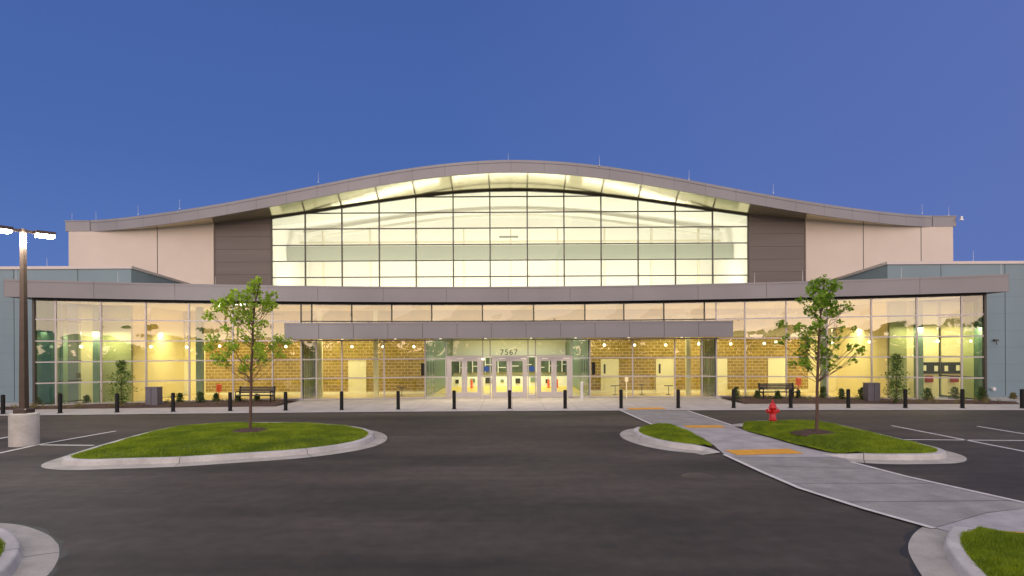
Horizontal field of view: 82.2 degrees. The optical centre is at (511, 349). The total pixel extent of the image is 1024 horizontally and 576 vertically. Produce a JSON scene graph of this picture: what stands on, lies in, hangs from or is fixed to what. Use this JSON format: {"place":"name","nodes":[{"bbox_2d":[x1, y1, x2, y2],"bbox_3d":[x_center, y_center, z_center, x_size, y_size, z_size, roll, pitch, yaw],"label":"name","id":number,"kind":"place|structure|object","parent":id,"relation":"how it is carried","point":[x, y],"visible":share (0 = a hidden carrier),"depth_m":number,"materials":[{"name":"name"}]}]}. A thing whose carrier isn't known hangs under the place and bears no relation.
{"place":"outdoors","nodes":[
{"label":"outdoors","id":0,"kind":"place"},
{"bbox_2d":[0,397,1021,414],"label":"sidewalk","id":1,"kind":"structure","parent":0,"point":[498,404],"depth_m":29.06,"materials":[{"name":"concrete"}]},
{"bbox_2d":[0,395,5,413],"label":"bollard","id":2,"kind":"object","parent":1,"relation":"on","point":[2,400],"visible":1,"depth_m":26.86,"materials":[{"name":"black metal"}]},
{"bbox_2d":[114,393,118,412],"bbox_3d":[-18.406,2.491,27.343,0.240,0.888,0.236,0,0,0],"label":"bollard","id":3,"kind":"object","parent":1,"relation":"on","point":[116,402],"visible":1,"depth_m":27.27,"materials":[{"name":"black metal"}]},
{"bbox_2d":[0,399,296,409],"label":"mulch bed","id":4,"kind":"object","parent":1,"relation":"on","point":[262,403],"visible":0.66,"depth_m":29.88,"materials":[{"name":"brown soil"}]},
{"bbox_2d":[101,360,141,402],"bbox_3d":[-20.546,1.729,30.858,1.662,2.396,1.633,0,0,0],"label":"shrub","id":5,"kind":"object","parent":4,"relation":"on","point":[120,368],"visible":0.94,"depth_m":30.80,"materials":[{"name":"green plant"}]},
{"bbox_2d":[193,391,205,402],"bbox_3d":[-16.581,2.548,31.269,0.646,0.635,0.630,0,0,0],"label":"shrub","id":6,"kind":"object","parent":4,"relation":"on","point":[200,397],"visible":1,"depth_m":31.22,"materials":[{"name":"green plant"}]},
{"bbox_2d":[11,394,1016,407],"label":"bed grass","id":7,"kind":"structure","parent":4,"relation":"on","point":[985,399],"depth_m":29.75,"materials":[{"name":"green plant"}]},
{"bbox_2d":[145,386,162,404],"bbox_3d":[-18.386,2.430,30.125,0.650,1.010,0.510,0,0,0],"label":"litter bin","id":8,"kind":"object","parent":1,"relation":"on","point":[153,395],"visible":0.86,"depth_m":29.89,"materials":[{"name":"grey metal"}]},
{"bbox_2d":[235,386,275,401],"bbox_3d":[-13.703,2.444,31.331,1.960,0.926,0.625,0,0,0],"label":"park bench","id":9,"kind":"object","parent":1,"relation":"on","point":[272,389],"visible":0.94,"depth_m":31.55,"materials":[{"name":"grey metal"}]},
{"bbox_2d":[758,383,797,398],"bbox_3d":[14.431,2.289,31.825,1.960,0.926,0.625,0,0,0],"label":"park bench","id":10,"kind":"object","parent":1,"relation":"on","point":[791,386],"visible":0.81,"depth_m":32.04,"materials":[{"name":"grey metal"}]},
{"bbox_2d":[720,396,1018,403],"bbox_3d":[18.340,2.667,30.974,13.449,0.120,3.417,0,0,4],"label":"mulch bed","id":11,"kind":"object","parent":1,"relation":"on","point":[761,400],"visible":0.73,"depth_m":29.83,"materials":[{"name":"brown soil"}]},
{"bbox_2d":[883,354,909,402],"bbox_3d":[19.285,1.438,29.399,1.477,2.556,1.363,0,0,0],"label":"shrub","id":12,"kind":"object","parent":11,"relation":"on","point":[896,392],"visible":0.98,"depth_m":29.34,"materials":[{"name":"green plant"}]},
{"bbox_2d":[920,388,934,399],"bbox_3d":[21.587,2.312,30.465,0.652,0.669,0.639,0,0,-38],"label":"shrub","id":13,"kind":"object","parent":11,"relation":"on","point":[927,392],"visible":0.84,"depth_m":30.45,"materials":[{"name":"green plant"}]},
{"bbox_2d":[948,387,959,398],"bbox_3d":[22.939,2.279,30.360,0.653,0.733,0.612,0,0,34],"label":"shrub","id":14,"kind":"object","parent":11,"relation":"on","point":[953,396],"visible":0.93,"depth_m":30.38,"materials":[{"name":"green plant"}]},
{"bbox_2d":[977,386,987,400],"bbox_3d":[23.821,2.226,29.701,0.590,0.809,0.543,0,0,9],"label":"shrub","id":15,"kind":"object","parent":11,"relation":"on","point":[983,391],"visible":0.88,"depth_m":29.66,"materials":[{"name":"green plant"}]},
{"bbox_2d":[863,382,880,400],"bbox_3d":[18.556,2.227,30.277,0.650,1.010,0.510,0,0,0],"label":"litter bin","id":16,"kind":"object","parent":1,"relation":"on","point":[871,391],"visible":0.8,"depth_m":30.04,"materials":[{"name":"grey metal"}]},
{"bbox_2d":[902,389,907,407],"bbox_3d":[18.338,2.289,27.351,0.240,0.888,0.236,0,0,0],"label":"bollard","id":17,"kind":"object","parent":1,"relation":"on","point":[905,399],"visible":1,"depth_m":27.29,"materials":[{"name":"black metal"}]},
{"bbox_2d":[960,389,964,407],"bbox_3d":[20.842,2.275,27.147,0.240,0.888,0.236,0,0,0],"label":"bollard","id":18,"kind":"object","parent":1,"relation":"on","point":[962,398],"visible":1,"depth_m":27.08,"materials":[{"name":"black metal"}]},
{"bbox_2d":[0,410,1023,575],"bbox_3d":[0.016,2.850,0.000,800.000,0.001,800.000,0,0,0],"label":"ground","id":19,"kind":"structure","parent":0,"point":[509,493],"depth_m":10.96,"materials":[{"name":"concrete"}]},
{"bbox_2d":[0,528,22,575],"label":"island kerb","id":20,"kind":"structure","parent":19,"relation":"on","point":[11,559],"depth_m":7.87,"materials":[{"name":"concrete"}]},
{"bbox_2d":[0,225,55,446],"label":"street lamp","id":21,"kind":"object","parent":19,"relation":"on","point":[23,424],"visible":1,"depth_m":17.88,"materials":[{"name":"metal"}]},
{"bbox_2d":[0,523,58,575],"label":"gutter","id":22,"kind":"object","parent":19,"relation":"on","point":[35,542],"visible":0.91,"depth_m":8.37,"materials":[{"name":"concrete"}]},
{"bbox_2d":[0,522,69,575],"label":"asphalt seal","id":23,"kind":"object","parent":19,"relation":"on","point":[63,553],"visible":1,"depth_m":8.58,"materials":[{"name":"black asphalt"}]},
{"bbox_2d":[37,430,389,470],"bbox_3d":[-8.301,2.893,18.362,8.886,0.001,8.667,0,0,0],"label":"asphalt seal","id":24,"kind":"object","parent":19,"relation":"on","point":[40,467],"visible":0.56,"depth_m":14.96,"materials":[{"name":"black asphalt"}]},
{"bbox_2d":[41,430,386,469],"bbox_3d":[-8.296,2.828,18.373,8.677,0.175,8.497,0,0,0],"label":"gutter","id":25,"kind":"object","parent":19,"relation":"on","point":[379,438],"visible":0.56,"depth_m":15.02,"materials":[{"name":"concrete"}]},
{"bbox_2d":[61,422,374,465],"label":"island kerb","id":26,"kind":"structure","parent":19,"relation":"on","point":[70,460],"depth_m":15.19,"materials":[{"name":"concrete"}]},
{"bbox_2d":[71,421,367,458],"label":"island grass","id":27,"kind":"structure","parent":19,"relation":"on","point":[191,431],"depth_m":17.26,"materials":[{"name":"green plant"}]},
{"bbox_2d":[201,275,292,428],"bbox_3d":[-8.549,0.136,18.937,2.652,5.024,2.115,0,0,0],"label":"young tree","id":28,"kind":"object","parent":27,"relation":"on","point":[249,312],"visible":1,"depth_m":18.87,"materials":[{"name":"green plant"}]},
{"bbox_2d":[231,427,268,432],"bbox_3d":[-8.417,2.612,18.925,1.426,0.132,1.398,0,0,0],"label":"mulch ring","id":29,"kind":"object","parent":27,"relation":"on","point":[254,430],"visible":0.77,"depth_m":18.71,"materials":[{"name":"brown soil"}]},
{"bbox_2d":[0,160,1023,405],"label":"arena building","id":30,"kind":"structure","parent":19,"relation":"on","point":[518,278],"depth_m":38.00,"materials":[{"name":"grey"}]},
{"bbox_2d":[35,319,54,405],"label":"window","id":31,"kind":"structure","parent":30,"relation":"in","point":[35,319],"depth_m":29.84,"materials":[{"name":"metal"}]},
{"bbox_2d":[32,300,81,404],"bbox_3d":[-24.156,0.188,31.295,0.120,5.590,3.370,0,0,0],"label":"window","id":32,"kind":"structure","parent":30,"relation":"in","point":[34,302],"depth_m":29.63,"materials":[{"name":"grey metal"}]},
{"bbox_2d":[54,301,99,405],"bbox_3d":[-22.424,0.127,30.320,1.971,5.492,0.140,0,0,-19],"label":"window","id":33,"kind":"structure","parent":30,"relation":"in","point":[55,302],"depth_m":30.05,"materials":[{"name":"metal"}]},
{"bbox_2d":[100,302,144,403],"bbox_3d":[-20.522,0.117,30.965,2.048,5.492,0.140,0,0,-18],"label":"window","id":34,"kind":"structure","parent":30,"relation":"in","point":[101,335],"depth_m":30.70,"materials":[{"name":"metal"}]},
{"bbox_2d":[145,302,187,401],"bbox_3d":[-18.555,0.106,31.572,2.068,5.492,0.140,0,0,-16],"label":"window","id":35,"kind":"structure","parent":30,"relation":"in","point":[146,320],"depth_m":31.34,"materials":[{"name":"metal"}]},
{"bbox_2d":[184,361,187,394],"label":"interior door","id":36,"kind":"structure","parent":30,"relation":"in","point":[185,362],"depth_m":37.95,"materials":[{"name":"beige wood"}]},
{"bbox_2d":[188,303,231,400],"bbox_3d":[-16.506,0.095,32.139,2.185,5.492,0.140,0,0,-15],"label":"window","id":37,"kind":"structure","parent":30,"relation":"in","point":[189,369],"depth_m":31.90,"materials":[{"name":"metal"}]},
{"bbox_2d":[232,306,271,399],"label":"window","id":38,"kind":"structure","parent":30,"relation":"in","point":[233,360],"depth_m":32.39,"materials":[{"name":"metal"}]},
{"bbox_2d":[271,311,300,399],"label":"window","id":39,"kind":"structure","parent":30,"relation":"in","point":[272,321],"depth_m":32.90,"materials":[{"name":"metal"}]},
{"bbox_2d":[271,212,306,285],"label":"window","id":40,"kind":"structure","parent":30,"relation":"in","point":[303,213],"depth_m":44.02,"materials":[{"name":"grey metal"}]},
{"bbox_2d":[300,340,315,399],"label":"window","id":41,"kind":"structure","parent":30,"relation":"in","point":[300,340],"depth_m":33.11,"materials":[{"name":"metal"}]},
{"bbox_2d":[305,207,342,285],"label":"window","id":42,"kind":"structure","parent":30,"relation":"in","point":[311,212],"depth_m":44.03,"materials":[{"name":"grey"}]},
{"bbox_2d":[315,340,340,399],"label":"window","id":43,"kind":"structure","parent":30,"relation":"in","point":[316,359],"depth_m":33.30,"materials":[{"name":"metal"}]},
{"bbox_2d":[348,360,365,393],"bbox_3d":[-10.008,1.804,37.961,1.156,2.158,0.072,0,0,0],"label":"interior door","id":44,"kind":"structure","parent":30,"relation":"in","point":[355,368],"depth_m":37.95,"materials":[{"name":"beige wood"}]},
{"bbox_2d":[342,201,379,286],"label":"window","id":45,"kind":"structure","parent":30,"relation":"in","point":[362,204],"depth_m":44.03,"materials":[{"name":"grey"}]},
{"bbox_2d":[341,340,383,398],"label":"window","id":46,"kind":"structure","parent":30,"relation":"in","point":[342,359],"depth_m":33.57,"materials":[{"name":"metal"}]},
{"bbox_2d":[379,196,416,286],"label":"window","id":47,"kind":"structure","parent":30,"relation":"in","point":[404,198],"depth_m":44.03,"materials":[{"name":"grey"}]},
{"bbox_2d":[383,340,424,398],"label":"window","id":48,"kind":"structure","parent":30,"relation":"in","point":[384,358],"depth_m":33.86,"materials":[{"name":"metal"}]},
{"bbox_2d":[416,192,453,286],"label":"window","id":49,"kind":"structure","parent":30,"relation":"in","point":[438,195],"depth_m":44.03,"materials":[{"name":"grey"}]},
{"bbox_2d":[424,340,445,397],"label":"window","id":50,"kind":"structure","parent":30,"relation":"in","point":[425,358],"depth_m":34.06,"materials":[{"name":"metal"}]},
{"bbox_2d":[449,359,464,397],"bbox_3d":[-3.214,1.685,34.100,0.896,2.265,0.060,0,0,0],"label":"door","id":51,"kind":"structure","parent":30,"relation":"in","point":[458,394],"depth_m":34.07,"materials":[{"name":"metal"}]},
{"bbox_2d":[464,359,479,397],"bbox_3d":[-2.308,1.680,34.063,0.896,2.265,0.134,0,0,0],"label":"door","id":52,"kind":"structure","parent":30,"relation":"in","point":[467,394],"depth_m":34.07,"materials":[{"name":"metal"}]},
{"bbox_2d":[454,190,490,286],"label":"window","id":53,"kind":"structure","parent":30,"relation":"in","point":[477,191],"depth_m":44.03,"materials":[{"name":"grey"}]},
{"bbox_2d":[494,359,508,397],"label":"door","id":54,"kind":"structure","parent":30,"relation":"in","point":[496,394],"depth_m":34.07,"materials":[{"name":"metal"}]},
{"bbox_2d":[482,305,532,321],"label":"window","id":55,"kind":"structure","parent":30,"relation":"in","point":[482,305],"depth_m":34.22,"materials":[{"name":"grey metal"}]},
{"bbox_2d":[490,189,527,285],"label":"window","id":56,"kind":"structure","parent":30,"relation":"in","point":[506,190],"depth_m":44.03,"materials":[{"name":"grey"}]},
{"bbox_2d":[509,358,524,397],"bbox_3d":[0.315,1.666,34.100,0.911,2.265,0.060,0,0,0],"label":"door","id":57,"kind":"structure","parent":30,"relation":"in","point":[513,394],"depth_m":34.07,"materials":[{"name":"metal"}]},
{"bbox_2d":[538,358,553,396],"bbox_3d":[1.986,1.657,34.100,0.896,2.265,0.060,0,0,0],"label":"door","id":58,"kind":"structure","parent":30,"relation":"in","point":[541,394],"depth_m":34.07,"materials":[{"name":"metal"}]},
{"bbox_2d":[528,190,564,285],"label":"window","id":59,"kind":"structure","parent":30,"relation":"in","point":[546,191],"depth_m":44.03,"materials":[{"name":"grey"}]},
{"bbox_2d":[554,358,569,396],"bbox_3d":[2.892,1.652,34.063,0.896,2.265,0.134,0,0,0],"label":"door","id":60,"kind":"structure","parent":30,"relation":"in","point":[556,394],"depth_m":34.07,"materials":[{"name":"metal"}]},
{"bbox_2d":[572,339,589,396],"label":"window","id":61,"kind":"structure","parent":30,"relation":"in","point":[572,339],"depth_m":34.13,"materials":[{"name":"metal"}]},
{"bbox_2d":[564,191,601,285],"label":"window","id":62,"kind":"structure","parent":30,"relation":"in","point":[581,194],"depth_m":44.03,"materials":[{"name":"grey"}]},
{"bbox_2d":[601,359,618,392],"bbox_3d":[6.331,1.714,37.961,1.156,2.158,0.072,0,0,0],"label":"interior door","id":63,"kind":"structure","parent":30,"relation":"in","point":[609,367],"depth_m":37.95,"materials":[{"name":"beige"}]},
{"bbox_2d":[589,338,631,396],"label":"window","id":64,"kind":"structure","parent":30,"relation":"in","point":[590,357],"depth_m":34.04,"materials":[{"name":"metal"}]},
{"bbox_2d":[601,194,638,284],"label":"window","id":65,"kind":"structure","parent":30,"relation":"in","point":[610,196],"depth_m":44.03,"materials":[{"name":"grey"}]},
{"bbox_2d":[623,304,662,320],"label":"window","id":66,"kind":"structure","parent":30,"relation":"in","point":[623,304],"depth_m":33.82,"materials":[{"name":"grey metal"}]},
{"bbox_2d":[632,338,673,397],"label":"window","id":67,"kind":"structure","parent":30,"relation":"in","point":[632,338],"depth_m":33.76,"materials":[{"name":"metal"}]},
{"bbox_2d":[639,199,675,283],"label":"window","id":68,"kind":"structure","parent":30,"relation":"in","point":[642,200],"depth_m":44.03,"materials":[{"name":"grey"}]},
{"bbox_2d":[656,359,673,391],"bbox_3d":[9.889,1.695,37.961,1.156,2.158,0.072,0,0,0],"label":"interior door","id":69,"kind":"structure","parent":30,"relation":"in","point":[664,367],"depth_m":37.95,"materials":[{"name":"beige"}]},
{"bbox_2d":[674,338,701,397],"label":"window","id":70,"kind":"structure","parent":30,"relation":"in","point":[675,376],"depth_m":33.52,"materials":[{"name":"metal"}]},
{"bbox_2d":[676,204,713,283],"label":"window","id":71,"kind":"structure","parent":30,"relation":"in","point":[706,210],"depth_m":44.03,"materials":[{"name":"grey"}]},
{"bbox_2d":[701,338,716,397],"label":"window","id":72,"kind":"structure","parent":30,"relation":"in","point":[702,357],"depth_m":33.31,"materials":[{"name":"metal"}]},
{"bbox_2d":[717,358,726,391],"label":"interior door","id":73,"kind":"structure","parent":30,"relation":"in","point":[721,363],"depth_m":37.95,"materials":[{"name":"beige"}]},
{"bbox_2d":[715,302,744,396],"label":"window","id":74,"kind":"structure","parent":30,"relation":"in","point":[715,302],"depth_m":33.12,"materials":[{"name":"metal"}]},
{"bbox_2d":[713,209,748,282],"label":"window","id":75,"kind":"structure","parent":30,"relation":"in","point":[742,214],"depth_m":44.03,"materials":[{"name":"grey"}]},
{"bbox_2d":[744,301,785,396],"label":"window","id":76,"kind":"structure","parent":30,"relation":"in","point":[745,318],"depth_m":32.87,"materials":[{"name":"metal"}]},
{"bbox_2d":[768,358,784,390],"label":"interior door","id":77,"kind":"structure","parent":30,"relation":"in","point":[776,366],"depth_m":37.95,"materials":[{"name":"beige wood"}]},
{"bbox_2d":[785,301,826,397],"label":"window","id":78,"kind":"structure","parent":30,"relation":"in","point":[786,317],"depth_m":32.41,"materials":[{"name":"metal"}]},
{"bbox_2d":[826,307,870,397],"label":"window","id":79,"kind":"structure","parent":30,"relation":"in","point":[826,307],"depth_m":31.68,"materials":[{"name":"metal"}]},
{"bbox_2d":[870,298,916,398],"bbox_3d":[20.187,-0.107,31.073,2.086,5.492,0.140,0,0,18],"label":"window","id":80,"kind":"structure","parent":30,"relation":"in","point":[871,339],"depth_m":31.28,"materials":[{"name":"metal"}]},
{"bbox_2d":[923,362,940,373],"bbox_3d":[23.358,1.043,32.800,1.170,0.640,0.060,0,0,0],"label":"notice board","id":81,"kind":"object","parent":30,"relation":"attached to","point":[931,367],"visible":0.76,"depth_m":32.78,"materials":[{"name":"grey"}]},
{"bbox_2d":[915,297,960,399],"bbox_3d":[22.106,-0.118,30.433,1.962,5.492,0.140,0,0,19],"label":"window","id":82,"kind":"structure","parent":30,"relation":"in","point":[916,298],"depth_m":30.65,"materials":[{"name":"metal"}]},
{"bbox_2d":[938,293,986,398],"bbox_3d":[23.971,-0.077,31.330,0.120,5.590,3.299,0,0,0],"label":"window","id":83,"kind":"structure","parent":30,"relation":"in","point":[977,304],"depth_m":31.02,"materials":[{"name":"grey"}]},
{"bbox_2d":[960,296,983,399],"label":"window","id":84,"kind":"structure","parent":30,"relation":"in","point":[961,297],"depth_m":30.03,"materials":[{"name":"metal"}]},
{"bbox_2d":[0,409,1023,415],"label":"kerb strip","id":85,"kind":"object","parent":19,"relation":"on","point":[570,410],"visible":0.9,"depth_m":26.75,"materials":[{"name":"concrete"}]},
{"bbox_2d":[0,426,1023,452],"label":"parking marking","id":86,"kind":"object","parent":19,"relation":"on","point":[895,426],"visible":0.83,"depth_m":18.04,"materials":[{"name":"paint"}]},
{"bbox_2d":[620,429,711,454],"bbox_3d":[4.464,2.758,18.351,1.799,0.175,5.511,0,0,-7],"label":"gutter","id":87,"kind":"object","parent":19,"relation":"on","point":[627,435],"visible":0.81,"depth_m":17.18,"materials":[{"name":"concrete"}]},
{"bbox_2d":[632,427,719,452],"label":"island kerb","id":88,"kind":"structure","parent":19,"relation":"on","point":[636,433],"depth_m":16.87,"materials":[{"name":"concrete"}]},
{"bbox_2d":[681,473,715,479],"bbox_3d":[4.158,2.821,13.067,0.740,0.011,0.740,0,0,0],"label":"manhole cover","id":89,"kind":"object","parent":19,"relation":"on","point":[700,476],"visible":1,"depth_m":12.99,"materials":[{"name":"metal"}]},
{"bbox_2d":[677,425,839,457],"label":"walk","id":90,"kind":"structure","parent":19,"relation":"on","point":[728,437],"depth_m":17.52,"materials":[{"name":"concrete"}]},
{"bbox_2d":[683,425,723,427],"bbox_3d":[6.935,2.776,21.152,1.376,0.011,0.614,0,0,0],"label":"tactile pad","id":91,"kind":"object","parent":90,"relation":"on","point":[703,426],"visible":1,"depth_m":21.11,"materials":[{"name":"plastic"}]},
{"bbox_2d":[725,449,801,454],"bbox_3d":[6.830,2.777,15.934,1.858,0.011,0.720,0,0,-6],"label":"tactile pad","id":92,"kind":"object","parent":90,"relation":"on","point":[762,451],"visible":1,"depth_m":15.92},
{"bbox_2d":[742,419,937,453],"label":"island grass","id":93,"kind":"structure","parent":19,"relation":"on","point":[876,442],"depth_m":17.05,"materials":[{"name":"green plant"}]},
{"bbox_2d":[766,399,779,421],"bbox_3d":[9.384,2.221,21.097,0.443,0.835,0.369,0,0,-31],"label":"fire hydrant","id":94,"kind":"object","parent":93,"relation":"on","point":[772,410],"visible":0.88,"depth_m":21.02,"materials":[{"name":"red metal"}]},
{"bbox_2d":[790,429,836,436],"bbox_3d":[9.323,2.534,17.993,1.437,0.129,1.411,0,0,0],"label":"mulch ring","id":95,"kind":"object","parent":93,"relation":"on","point":[806,433],"visible":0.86,"depth_m":17.78,"materials":[{"name":"brown soil"}]},
{"bbox_2d":[774,274,865,429],"bbox_3d":[9.585,0.124,18.056,2.429,4.890,1.955,0,0,0],"label":"young tree","id":96,"kind":"object","parent":93,"relation":"on","point":[822,298],"visible":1,"depth_m":17.97,"materials":[{"name":"green plant"}]},
{"bbox_2d":[740,421,946,459],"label":"island kerb","id":97,"kind":"structure","parent":19,"relation":"on","point":[940,454],"depth_m":14.77,"materials":[{"name":"concrete"}]},
{"bbox_2d":[732,423,966,463],"bbox_3d":[9.885,2.728,18.292,4.102,0.175,8.035,0,0,0],"label":"gutter","id":98,"kind":"object","parent":19,"relation":"on","point":[952,457],"visible":0.48,"depth_m":14.63,"materials":[{"name":"concrete"}]},
{"bbox_2d":[737,423,970,464],"bbox_3d":[9.915,2.792,18.289,4.273,0.001,8.187,0,0,0],"label":"asphalt seal","id":99,"kind":"object","parent":19,"relation":"on","point":[968,458],"visible":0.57,"depth_m":14.38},
{"bbox_2d":[899,525,923,575],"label":"asphalt seal","id":100,"kind":"object","parent":19,"relation":"on","point":[903,550],"visible":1,"depth_m":8.21,"materials":[{"name":"black asphalt"}]},
{"bbox_2d":[908,526,957,575],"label":"gutter","id":101,"kind":"object","parent":19,"relation":"on","point":[925,547],"visible":0.8,"depth_m":8.09,"materials":[{"name":"concrete"}]},
{"bbox_2d":[943,526,985,575],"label":"island kerb","id":102,"kind":"structure","parent":19,"relation":"on","point":[960,561],"depth_m":7.65,"materials":[{"name":"concrete"}]},
{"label":"lawn soil","id":103,"kind":"structure","parent":102,"relation":"in","visible":0},
{"bbox_2d":[959,525,1023,575],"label":"corner grass","id":104,"kind":"structure","parent":103,"relation":"on","point":[986,560],"depth_m":7.65,"materials":[{"name":"green plant"}]},
{"bbox_2d":[936,509,1023,531],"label":"walk","id":105,"kind":"structure","parent":19,"relation":"on","point":[1010,520],"depth_m":9.48,"materials":[{"name":"concrete"}]},
{"bbox_2d":[0,0,1023,265],"label":"sky","id":106,"kind":"structure","parent":0,"point":[110,109],"materials":[{"name":"blue"}]},
{"bbox_2d":[625,411,1023,531],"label":"path","id":107,"kind":"structure","parent":0,"point":[927,503],"depth_m":11.85,"materials":[{"name":"concrete"}]},
{"bbox_2d":[620,410,1023,527],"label":"path edge marking","id":108,"kind":"object","parent":107,"relation":"on","point":[794,485],"visible":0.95,"depth_m":11.86,"materials":[{"name":"paint"}]},
{"bbox_2d":[722,427,1015,526],"bbox_3d":[7.012,2.785,16.610,3.301,0.001,14.740,0,0,-5],"label":"walk joint","id":109,"kind":"object","parent":107,"relation":"on","point":[893,501],"visible":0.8,"depth_m":10.75,"materials":[{"name":"grey concrete"}]},
{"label":"lawn soil","id":110,"kind":"structure","parent":0,"visible":0},
{"bbox_2d":[638,423,711,445],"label":"grass","id":111,"kind":"structure","parent":110,"relation":"on","point":[666,431],"depth_m":18.30,"materials":[{"name":"green plant"}]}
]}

